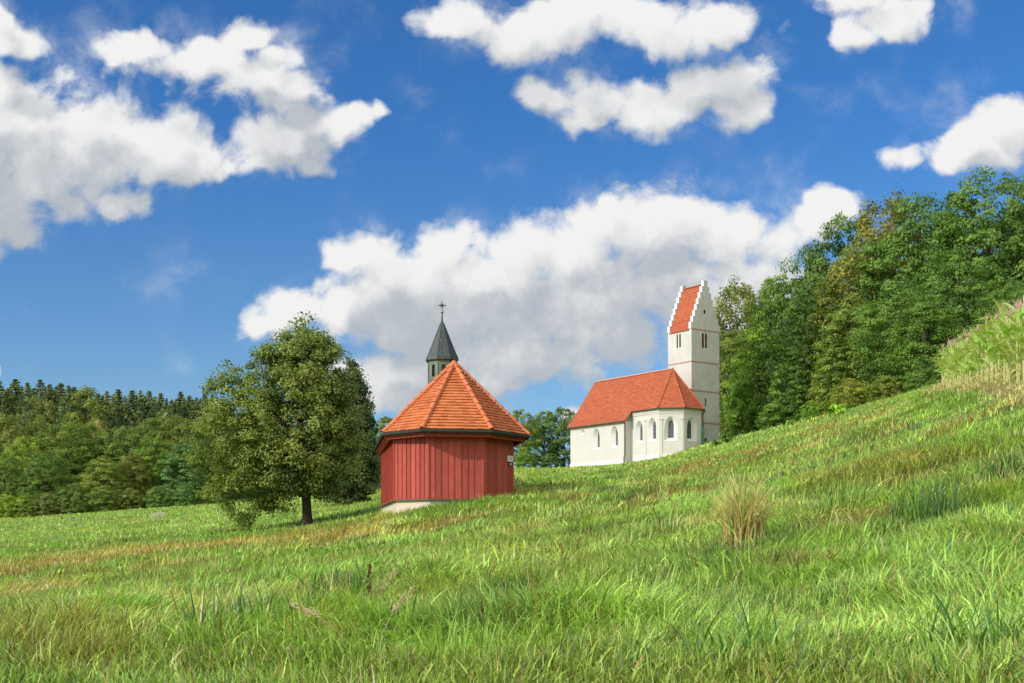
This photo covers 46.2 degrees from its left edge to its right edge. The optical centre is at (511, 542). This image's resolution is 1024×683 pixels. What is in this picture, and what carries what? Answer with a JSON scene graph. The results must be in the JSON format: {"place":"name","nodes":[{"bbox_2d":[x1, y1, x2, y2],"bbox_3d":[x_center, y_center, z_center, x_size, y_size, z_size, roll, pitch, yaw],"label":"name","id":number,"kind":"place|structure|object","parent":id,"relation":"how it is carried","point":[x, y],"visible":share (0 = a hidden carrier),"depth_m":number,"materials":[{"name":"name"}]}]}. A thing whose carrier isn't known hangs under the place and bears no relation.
{"place":"outdoors","nodes":[
{"label":"outdoors","id":0,"kind":"place"},
{"bbox_2d":[0,367,1023,682],"bbox_3d":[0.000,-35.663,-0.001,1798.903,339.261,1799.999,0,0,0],"label":"meadow ground","id":1,"kind":"structure","parent":0,"point":[414,525],"depth_m":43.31,"materials":[{"name":"green plant"}]},
{"bbox_2d":[0,381,16,512],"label":"spruce tree","id":2,"kind":"object","parent":1,"relation":"on","point":[4,400],"visible":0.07,"depth_m":238.01,"materials":[{"name":"green plant"}]},
{"bbox_2d":[0,493,22,517],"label":"bush","id":3,"kind":"object","parent":1,"relation":"on","point":[6,506],"visible":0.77,"depth_m":175.02,"materials":[{"name":"green plant"}]},
{"bbox_2d":[1,379,23,416],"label":"spruce tree","id":4,"kind":"object","parent":1,"relation":"on","point":[15,386],"visible":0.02,"depth_m":246.70,"materials":[{"name":"green plant"}]},
{"bbox_2d":[0,451,31,515],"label":"leafy tree","id":5,"kind":"object","parent":1,"relation":"on","point":[14,470],"visible":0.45,"depth_m":184.97,"materials":[{"name":"green plant"}]},
{"bbox_2d":[0,411,34,494],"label":"oak tree","id":6,"kind":"object","parent":1,"relation":"on","point":[19,432],"visible":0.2,"depth_m":204.09,"materials":[{"name":"green plant"}]},
{"bbox_2d":[12,382,35,417],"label":"spruce tree","id":7,"kind":"object","parent":1,"relation":"on","point":[26,391],"visible":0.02,"depth_m":240.83,"materials":[{"name":"green plant"}]},
{"bbox_2d":[9,494,43,517],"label":"bush","id":8,"kind":"object","parent":1,"relation":"on","point":[25,508],"visible":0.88,"depth_m":174.80,"materials":[{"name":"green plant"}]},
{"bbox_2d":[0,434,53,513],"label":"birch tree","id":9,"kind":"object","parent":1,"relation":"on","point":[13,452],"visible":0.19,"depth_m":194.41,"materials":[{"name":"green plant"}]},
{"bbox_2d":[13,396,51,453],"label":"larch tree","id":10,"kind":"object","parent":1,"relation":"on","point":[34,412],"visible":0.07,"depth_m":225.03,"materials":[{"name":"green plant"}]},
{"bbox_2d":[0,413,66,508],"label":"oak tree","id":11,"kind":"object","parent":1,"relation":"on","point":[39,419],"visible":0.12,"depth_m":208.62,"materials":[{"name":"green plant"}]},
{"bbox_2d":[30,379,46,412],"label":"spruce tree","id":12,"kind":"object","parent":1,"relation":"on","point":[37,393],"visible":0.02,"depth_m":245.66,"materials":[{"name":"green plant"}]},
{"bbox_2d":[15,450,76,512],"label":"oak tree","id":13,"kind":"object","parent":1,"relation":"on","point":[32,480],"visible":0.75,"depth_m":184.44,"materials":[{"name":"green plant"}]},
{"bbox_2d":[34,384,61,505],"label":"spruce tree","id":14,"kind":"object","parent":1,"relation":"on","point":[50,392],"visible":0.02,"depth_m":235.24,"materials":[{"name":"green plant"}]},
{"bbox_2d":[35,398,61,440],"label":"larch tree","id":15,"kind":"object","parent":1,"relation":"on","point":[49,406],"visible":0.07,"depth_m":225.08,"materials":[{"name":"green plant"}]},
{"bbox_2d":[31,493,67,516],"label":"bush","id":16,"kind":"object","parent":1,"relation":"on","point":[41,500],"visible":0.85,"depth_m":174.93,"materials":[{"name":"green plant"}]},
{"bbox_2d":[52,383,66,411],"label":"spruce tree","id":17,"kind":"object","parent":1,"relation":"on","point":[61,386],"visible":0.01,"depth_m":246.63,"materials":[{"name":"green plant"}]},
{"bbox_2d":[20,420,113,510],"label":"oak tree","id":18,"kind":"object","parent":1,"relation":"on","point":[47,445],"visible":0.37,"depth_m":197.34,"materials":[{"name":"green plant"}]},
{"bbox_2d":[52,385,81,418],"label":"spruce tree","id":19,"kind":"object","parent":1,"relation":"on","point":[68,389],"visible":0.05,"depth_m":233.33,"materials":[{"name":"green plant"}]},
{"bbox_2d":[53,483,91,513],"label":"bush","id":20,"kind":"object","parent":1,"relation":"on","point":[79,497],"visible":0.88,"depth_m":175.74,"materials":[{"name":"green plant"}]},
{"bbox_2d":[58,385,112,509],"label":"larch tree","id":21,"kind":"object","parent":1,"relation":"on","point":[83,394],"visible":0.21,"depth_m":220.64,"materials":[{"name":"green plant"}]},
{"bbox_2d":[62,422,119,502],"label":"ash tree","id":22,"kind":"object","parent":1,"relation":"on","point":[92,427],"visible":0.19,"depth_m":202.48,"materials":[{"name":"green plant"}]},
{"bbox_2d":[81,419,110,480],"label":"birch tree","id":23,"kind":"object","parent":1,"relation":"on","point":[98,424],"visible":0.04,"depth_m":213.53,"materials":[{"name":"green plant"}]},
{"bbox_2d":[86,484,123,512],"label":"bush","id":24,"kind":"object","parent":1,"relation":"on","point":[101,497],"visible":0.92,"depth_m":175.95,"materials":[{"name":"green plant"}]},
{"bbox_2d":[77,454,134,511],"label":"leafy tree","id":25,"kind":"object","parent":1,"relation":"on","point":[98,466],"visible":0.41,"depth_m":181.95,"materials":[{"name":"green plant"}]},
{"bbox_2d":[105,389,130,453],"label":"spruce tree","id":26,"kind":"object","parent":1,"relation":"on","point":[119,398],"visible":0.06,"depth_m":245.07,"materials":[{"name":"green plant"}]},
{"bbox_2d":[83,425,156,504],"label":"oak tree","id":27,"kind":"object","parent":1,"relation":"on","point":[114,445],"visible":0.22,"depth_m":199.12,"materials":[{"name":"green plant"}]},
{"bbox_2d":[108,390,145,461],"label":"spruce tree","id":28,"kind":"object","parent":1,"relation":"on","point":[131,412],"visible":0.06,"depth_m":231.98,"materials":[{"name":"green plant"}]},
{"bbox_2d":[114,488,146,509],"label":"bush","id":29,"kind":"object","parent":1,"relation":"on","point":[129,494],"visible":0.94,"depth_m":177.11,"materials":[{"name":"green plant"}]},
{"bbox_2d":[111,452,153,507],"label":"ash tree","id":30,"kind":"object","parent":1,"relation":"on","point":[126,466],"visible":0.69,"depth_m":184.94,"materials":[{"name":"green plant"}]},
{"bbox_2d":[0,394,284,501],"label":"background wood","id":31,"kind":"object","parent":1,"relation":"on","point":[182,411],"visible":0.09,"depth_m":223.26,"materials":[{"name":"green plant"}]},
{"bbox_2d":[136,391,158,444],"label":"spruce tree","id":32,"kind":"object","parent":1,"relation":"on","point":[149,404],"visible":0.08,"depth_m":233.34,"materials":[{"name":"green plant"}]},
{"bbox_2d":[117,418,178,503],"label":"ash tree","id":33,"kind":"object","parent":1,"relation":"on","point":[150,422],"visible":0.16,"depth_m":204.18,"materials":[{"name":"green plant"}]},
{"bbox_2d":[128,430,179,507],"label":"leafy tree","id":34,"kind":"object","parent":1,"relation":"on","point":[162,452],"visible":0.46,"depth_m":188.47,"materials":[{"name":"green plant"}]},
{"bbox_2d":[141,486,174,507],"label":"bush","id":35,"kind":"object","parent":1,"relation":"on","point":[153,496],"visible":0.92,"depth_m":176.96,"materials":[{"name":"green plant"}]},
{"bbox_2d":[154,393,168,416],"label":"spruce tree","id":36,"kind":"object","parent":1,"relation":"on","point":[160,403],"visible":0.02,"depth_m":248.40,"materials":[{"name":"green plant"}]},
{"bbox_2d":[147,414,206,488],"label":"oak tree","id":37,"kind":"object","parent":1,"relation":"on","point":[167,423],"visible":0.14,"depth_m":205.45,"materials":[{"name":"green plant"}]},
{"bbox_2d":[159,438,207,505],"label":"leafy tree","id":38,"kind":"object","parent":1,"relation":"on","point":[182,479],"visible":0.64,"depth_m":186.52,"materials":[{"name":"green plant"}]},
{"bbox_2d":[169,484,203,506],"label":"bush","id":39,"kind":"object","parent":1,"relation":"on","point":[182,496],"visible":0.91,"depth_m":176.87,"materials":[{"name":"green plant"}]},
{"bbox_2d":[188,397,202,423],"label":"spruce tree","id":40,"kind":"object","parent":1,"relation":"on","point":[197,403],"visible":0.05,"depth_m":232.10,"materials":[{"name":"green plant"}]},
{"bbox_2d":[164,415,231,502],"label":"oak tree","id":41,"kind":"object","parent":1,"relation":"on","point":[185,432],"visible":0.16,"depth_m":203.28,"materials":[{"name":"green plant"}]},
{"bbox_2d":[195,484,227,504],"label":"bush","id":42,"kind":"object","parent":1,"relation":"on","point":[201,499],"visible":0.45,"depth_m":177.04,"materials":[{"name":"green plant"}]},
{"bbox_2d":[171,576,326,633],"bbox_3d":[-1.384,0.375,6.309,0.797,0.412,0.791,0,0,0],"label":"sedge tuft","id":43,"kind":"object","parent":1,"relation":"on","point":[216,607],"visible":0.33,"depth_m":6.30,"materials":[{"name":"green plant"}]},
{"bbox_2d":[182,310,368,532],"bbox_3d":[-10.999,-5.498,56.103,8.700,10.712,6.602,0,0,0],"label":"linden tree","id":44,"kind":"object","parent":1,"relation":"on","point":[321,459],"visible":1,"depth_m":54.95,"materials":[{"name":"green plant"}]},
{"bbox_2d":[289,601,342,642],"bbox_3d":[-0.866,0.415,5.415,0.274,0.302,0.045,0,0,-5],"label":"seed head","id":45,"kind":"object","parent":1,"relation":"on","point":[304,611],"visible":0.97,"depth_m":5.40},
{"bbox_2d":[286,561,383,599],"bbox_3d":[-1.638,0.463,11.624,1.033,0.587,0.875,0,0,0],"label":"sedge tuft","id":46,"kind":"object","parent":1,"relation":"on","point":[354,581],"visible":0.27,"depth_m":11.52,"materials":[{"name":"green plant"}]},
{"bbox_2d":[313,352,381,505],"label":"dark leaved tree","id":47,"kind":"object","parent":1,"relation":"on","point":[369,475],"visible":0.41,"depth_m":81.14,"materials":[{"name":"green plant"}]},
{"bbox_2d":[371,416,392,487],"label":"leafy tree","id":48,"kind":"object","parent":1,"relation":"on","point":[386,420],"visible":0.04,"depth_m":209.47,"materials":[{"name":"green plant"}]},
{"bbox_2d":[379,586,414,650],"bbox_3d":[-0.557,0.425,5.737,0.191,0.445,0.046,0,0,3],"label":"seed head","id":49,"kind":"object","parent":1,"relation":"on","point":[395,607],"visible":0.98,"depth_m":5.73},
{"bbox_2d":[372,301,529,512],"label":"red chapel","id":50,"kind":"structure","parent":1,"relation":"on","point":[458,433],"depth_m":43.88,"materials":[{"name":"wood"}]},
{"bbox_2d":[418,603,543,666],"bbox_3d":[-0.126,0.446,5.179,0.565,0.404,0.535,0,0,0],"label":"grass tuft","id":51,"kind":"object","parent":1,"relation":"on","point":[480,639],"visible":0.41,"depth_m":5.11,"materials":[{"name":"green plant"}]},
{"bbox_2d":[509,409,543,466],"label":"leafy tree","id":52,"kind":"object","parent":1,"relation":"on","point":[535,430],"visible":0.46,"depth_m":199.02,"materials":[{"name":"green plant"}]},
{"bbox_2d":[514,451,539,468],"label":"bush","id":53,"kind":"object","parent":1,"relation":"on","point":[533,461],"visible":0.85,"depth_m":184.11,"materials":[{"name":"green plant"}]},
{"bbox_2d":[520,411,565,468],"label":"leafy tree","id":54,"kind":"object","parent":1,"relation":"on","point":[550,434],"visible":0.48,"depth_m":203.57,"materials":[{"name":"green plant"}]},
{"bbox_2d":[538,453,563,467],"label":"bush","id":55,"kind":"object","parent":1,"relation":"on","point":[554,459],"visible":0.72,"depth_m":184.22,"materials":[{"name":"green plant"}]},
{"bbox_2d":[539,406,574,466],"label":"leafy tree","id":56,"kind":"object","parent":1,"relation":"on","point":[563,440],"visible":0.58,"depth_m":200.91,"materials":[{"name":"green plant"}]},
{"bbox_2d":[566,280,719,466],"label":"village church","id":57,"kind":"structure","parent":1,"relation":"on","point":[671,409],"depth_m":146.80,"materials":[{"name":"white paint"}]},
{"bbox_2d":[593,428,599,449],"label":"window","id":58,"kind":"structure","parent":57,"relation":"in","point":[596,437],"depth_m":148.55,"materials":[{"name":"white paint"}]},
{"bbox_2d":[611,425,617,447],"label":"window","id":59,"kind":"structure","parent":57,"relation":"in","point":[614,433],"depth_m":145.68,"materials":[{"name":"white paint"}]},
{"bbox_2d":[635,421,642,442],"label":"window","id":60,"kind":"structure","parent":57,"relation":"in","point":[638,429],"depth_m":143.49,"materials":[{"name":"white paint"}]},
{"bbox_2d":[648,418,655,441],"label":"window","id":61,"kind":"structure","parent":57,"relation":"in","point":[651,425],"depth_m":141.78,"materials":[{"name":"white paint"}]},
{"bbox_2d":[664,416,677,440],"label":"window","id":62,"kind":"structure","parent":57,"relation":"in","point":[670,426],"depth_m":140.41,"materials":[{"name":"white paint"}]},
{"bbox_2d":[687,416,696,441],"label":"window","id":63,"kind":"structure","parent":57,"relation":"in","point":[691,425],"depth_m":141.02,"materials":[{"name":"white paint"}]},
{"bbox_2d":[652,582,821,664],"bbox_3d":[0.936,0.343,4.833,0.786,0.399,0.676,0,0,0],"label":"grass tuft","id":64,"kind":"object","parent":1,"relation":"on","point":[749,636],"visible":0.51,"depth_m":4.77,"materials":[{"name":"green plant"}]},
{"bbox_2d":[719,329,758,435],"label":"ash tree","id":65,"kind":"object","parent":1,"relation":"on","point":[728,353],"visible":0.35,"depth_m":168.68,"materials":[{"name":"green plant"}]},
{"bbox_2d":[684,462,793,546],"bbox_3d":[3.010,-0.525,15.435,1.623,1.242,1.625,0,0,0],"label":"dry grass clump","id":66,"kind":"object","parent":1,"relation":"on","point":[743,515],"visible":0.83,"depth_m":15.36,"materials":[{"name":"plant"}]},
{"bbox_2d":[714,272,769,435],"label":"birch tree","id":67,"kind":"object","parent":1,"relation":"on","point":[747,308],"visible":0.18,"depth_m":176.67,"materials":[{"name":"green plant"}]},
{"bbox_2d":[726,406,757,436],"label":"bush","id":68,"kind":"object","parent":1,"relation":"on","point":[747,423],"visible":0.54,"depth_m":158.66,"materials":[{"name":"green plant"}]},
{"bbox_2d":[719,320,792,433],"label":"leafy tree","id":69,"kind":"object","parent":1,"relation":"on","point":[741,396],"visible":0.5,"depth_m":156.60,"materials":[{"name":"green plant"}]},
{"bbox_2d":[737,276,790,420],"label":"ash tree","id":70,"kind":"object","parent":1,"relation":"on","point":[768,280],"visible":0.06,"depth_m":181.16,"materials":[{"name":"green plant"}]},
{"bbox_2d":[754,403,793,430],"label":"bush","id":71,"kind":"object","parent":1,"relation":"on","point":[765,415],"visible":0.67,"depth_m":137.08,"materials":[{"name":"green plant"}]},
{"bbox_2d":[749,253,832,400],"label":"oak tree","id":72,"kind":"object","parent":1,"relation":"on","point":[773,306],"visible":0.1,"depth_m":159.11,"materials":[{"name":"green plant"}]},
{"bbox_2d":[766,345,827,424],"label":"leafy tree","id":73,"kind":"object","parent":1,"relation":"on","point":[778,400],"visible":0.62,"depth_m":136.81,"materials":[{"name":"green plant"}]},
{"bbox_2d":[760,278,833,396],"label":"oak tree","id":74,"kind":"object","parent":1,"relation":"on","point":[804,293],"visible":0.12,"depth_m":148.53,"materials":[{"name":"green plant"}]},
{"bbox_2d":[797,401,821,419],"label":"bush","id":75,"kind":"object","parent":1,"relation":"on","point":[808,411],"visible":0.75,"depth_m":117.50,"materials":[{"name":"green plant"}]},
{"bbox_2d":[807,351,851,415],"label":"leafy tree","id":76,"kind":"object","parent":1,"relation":"on","point":[817,401],"visible":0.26,"depth_m":127.38,"materials":[{"name":"green plant"}]},
{"bbox_2d":[786,210,880,365],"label":"oak tree","id":77,"kind":"object","parent":1,"relation":"on","point":[819,262],"visible":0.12,"depth_m":154.09,"materials":[{"name":"green plant"}]},
{"bbox_2d":[806,248,884,402],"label":"birch tree","id":78,"kind":"object","parent":1,"relation":"on","point":[851,266],"visible":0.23,"depth_m":136.39,"materials":[{"name":"green plant"}]},
{"bbox_2d":[827,378,870,408],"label":"bush","id":79,"kind":"object","parent":1,"relation":"on","point":[843,393],"visible":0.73,"depth_m":109.28,"materials":[{"name":"green plant"}]},
{"bbox_2d":[818,478,881,513],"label":"sedge tuft","id":80,"kind":"object","parent":1,"relation":"on","point":[850,496],"visible":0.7,"depth_m":17.47,"materials":[{"name":"green plant"}]},
{"bbox_2d":[807,293,905,407],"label":"leafy tree","id":81,"kind":"object","parent":1,"relation":"on","point":[840,319],"visible":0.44,"depth_m":124.11,"materials":[{"name":"green plant"}]},
{"bbox_2d":[833,183,932,380],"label":"birch tree","id":82,"kind":"object","parent":1,"relation":"on","point":[864,224],"visible":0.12,"depth_m":140.51,"materials":[{"name":"green plant"}]},
{"bbox_2d":[863,375,902,402],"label":"bush","id":83,"kind":"object","parent":1,"relation":"on","point":[888,388],"visible":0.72,"depth_m":105.49,"materials":[{"name":"green plant"}]},
{"bbox_2d":[754,215,1022,422],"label":"wood","id":84,"kind":"object","parent":1,"relation":"on","point":[794,328],"visible":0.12,"depth_m":137.23,"materials":[{"name":"green plant"}]},
{"bbox_2d":[847,277,955,395],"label":"oak tree","id":85,"kind":"object","parent":1,"relation":"on","point":[879,306],"visible":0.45,"depth_m":116.88,"materials":[{"name":"green plant"}]},
{"bbox_2d":[902,368,933,392],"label":"bush","id":86,"kind":"object","parent":1,"relation":"on","point":[914,381],"visible":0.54,"depth_m":101.59,"materials":[{"name":"green plant"}]},
{"bbox_2d":[881,294,964,391],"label":"ash tree","id":87,"kind":"object","parent":1,"relation":"on","point":[930,323],"visible":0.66,"depth_m":111.12,"materials":[{"name":"green plant"}]},
{"bbox_2d":[848,189,999,352],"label":"oak tree","id":88,"kind":"object","parent":1,"relation":"on","point":[908,230],"visible":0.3,"depth_m":132.40,"materials":[{"name":"green plant"}]},
{"bbox_2d":[890,474,959,522],"bbox_3d":[4.724,-0.464,13.650,0.791,0.682,0.827,0,0,0],"label":"sedge tuft","id":89,"kind":"object","parent":1,"relation":"on","point":[918,508],"visible":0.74,"depth_m":13.59,"materials":[{"name":"green plant"}]},
{"bbox_2d":[920,351,947,386],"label":"bush","id":90,"kind":"object","parent":1,"relation":"on","point":[930,375],"visible":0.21,"depth_m":97.77,"materials":[{"name":"green plant"}]},
{"bbox_2d":[884,575,1023,653],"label":"grass tuft","id":91,"kind":"object","parent":1,"relation":"on","point":[928,636],"visible":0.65,"depth_m":4.99,"materials":[{"name":"green plant"}]},
{"bbox_2d":[900,241,1017,380],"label":"oak tree","id":92,"kind":"object","parent":1,"relation":"on","point":[933,286],"visible":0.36,"depth_m":117.32,"materials":[{"name":"green plant"}]},
{"bbox_2d":[912,165,1023,335],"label":"oak tree","id":93,"kind":"object","parent":1,"relation":"on","point":[986,231],"visible":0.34,"depth_m":124.94,"materials":[{"name":"green plant"}]},
{"bbox_2d":[971,322,989,379],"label":"maize plant","id":94,"kind":"object","parent":1,"relation":"on","point":[982,337],"visible":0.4,"depth_m":44.56,"materials":[{"name":"green plant"}]},
{"bbox_2d":[966,314,1001,380],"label":"maize plant","id":95,"kind":"object","parent":1,"relation":"on","point":[985,364],"visible":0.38,"depth_m":45.27,"materials":[{"name":"green plant"}]},
{"bbox_2d":[970,282,1023,329],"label":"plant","id":96,"kind":"object","parent":1,"relation":"on","point":[989,309],"visible":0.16,"depth_m":109.03,"materials":[{"name":"green plant"}]},
{"bbox_2d":[980,298,1015,380],"bbox_3d":[16.749,-6.816,40.999,1.766,2.942,0.891,0,0,-43],"label":"maize plant","id":97,"kind":"object","parent":1,"relation":"on","point":[999,306],"visible":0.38,"depth_m":40.87,"materials":[{"name":"green plant"}]},
{"bbox_2d":[974,176,1023,318],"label":"oak tree","id":98,"kind":"object","parent":1,"relation":"on","point":[1006,266],"visible":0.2,"depth_m":129.24,"materials":[{"name":"green plant"}]},
{"bbox_2d":[979,308,1020,376],"bbox_3d":[16.858,-6.779,41.704,1.776,2.734,0.581,0,0,-22],"label":"maize plant","id":99,"kind":"object","parent":1,"relation":"on","point":[992,328],"visible":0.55,"depth_m":41.58,"materials":[{"name":"green plant"}]},
{"bbox_2d":[987,301,1013,379],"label":"maize plant","id":100,"kind":"object","parent":1,"relation":"on","point":[1005,308],"visible":0.52,"depth_m":40.25,"materials":[{"name":"green plant"}]},
{"bbox_2d":[993,304,1021,383],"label":"maize plant","id":101,"kind":"object","parent":1,"relation":"on","point":[1009,344],"visible":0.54,"depth_m":38.51,"materials":[{"name":"green plant"}]},
{"bbox_2d":[995,301,1022,384],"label":"maize plant","id":102,"kind":"object","parent":1,"relation":"on","point":[1016,333],"visible":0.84,"depth_m":36.72,"materials":[{"name":"green plant"}]},
{"bbox_2d":[996,298,1021,381],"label":"maize plant","id":103,"kind":"object","parent":1,"relation":"on","point":[1013,308],"visible":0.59,"depth_m":37.44,"materials":[{"name":"green plant"}]},
{"bbox_2d":[1010,296,1023,381],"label":"maize plant","id":104,"kind":"object","parent":1,"relation":"on","point":[1022,321],"visible":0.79,"depth_m":35.52,"materials":[{"name":"green plant"}]},
{"bbox_2d":[0,0,1023,494],"label":"sky","id":105,"kind":"structure","parent":0,"point":[181,181],"materials":[{"name":"blue"}]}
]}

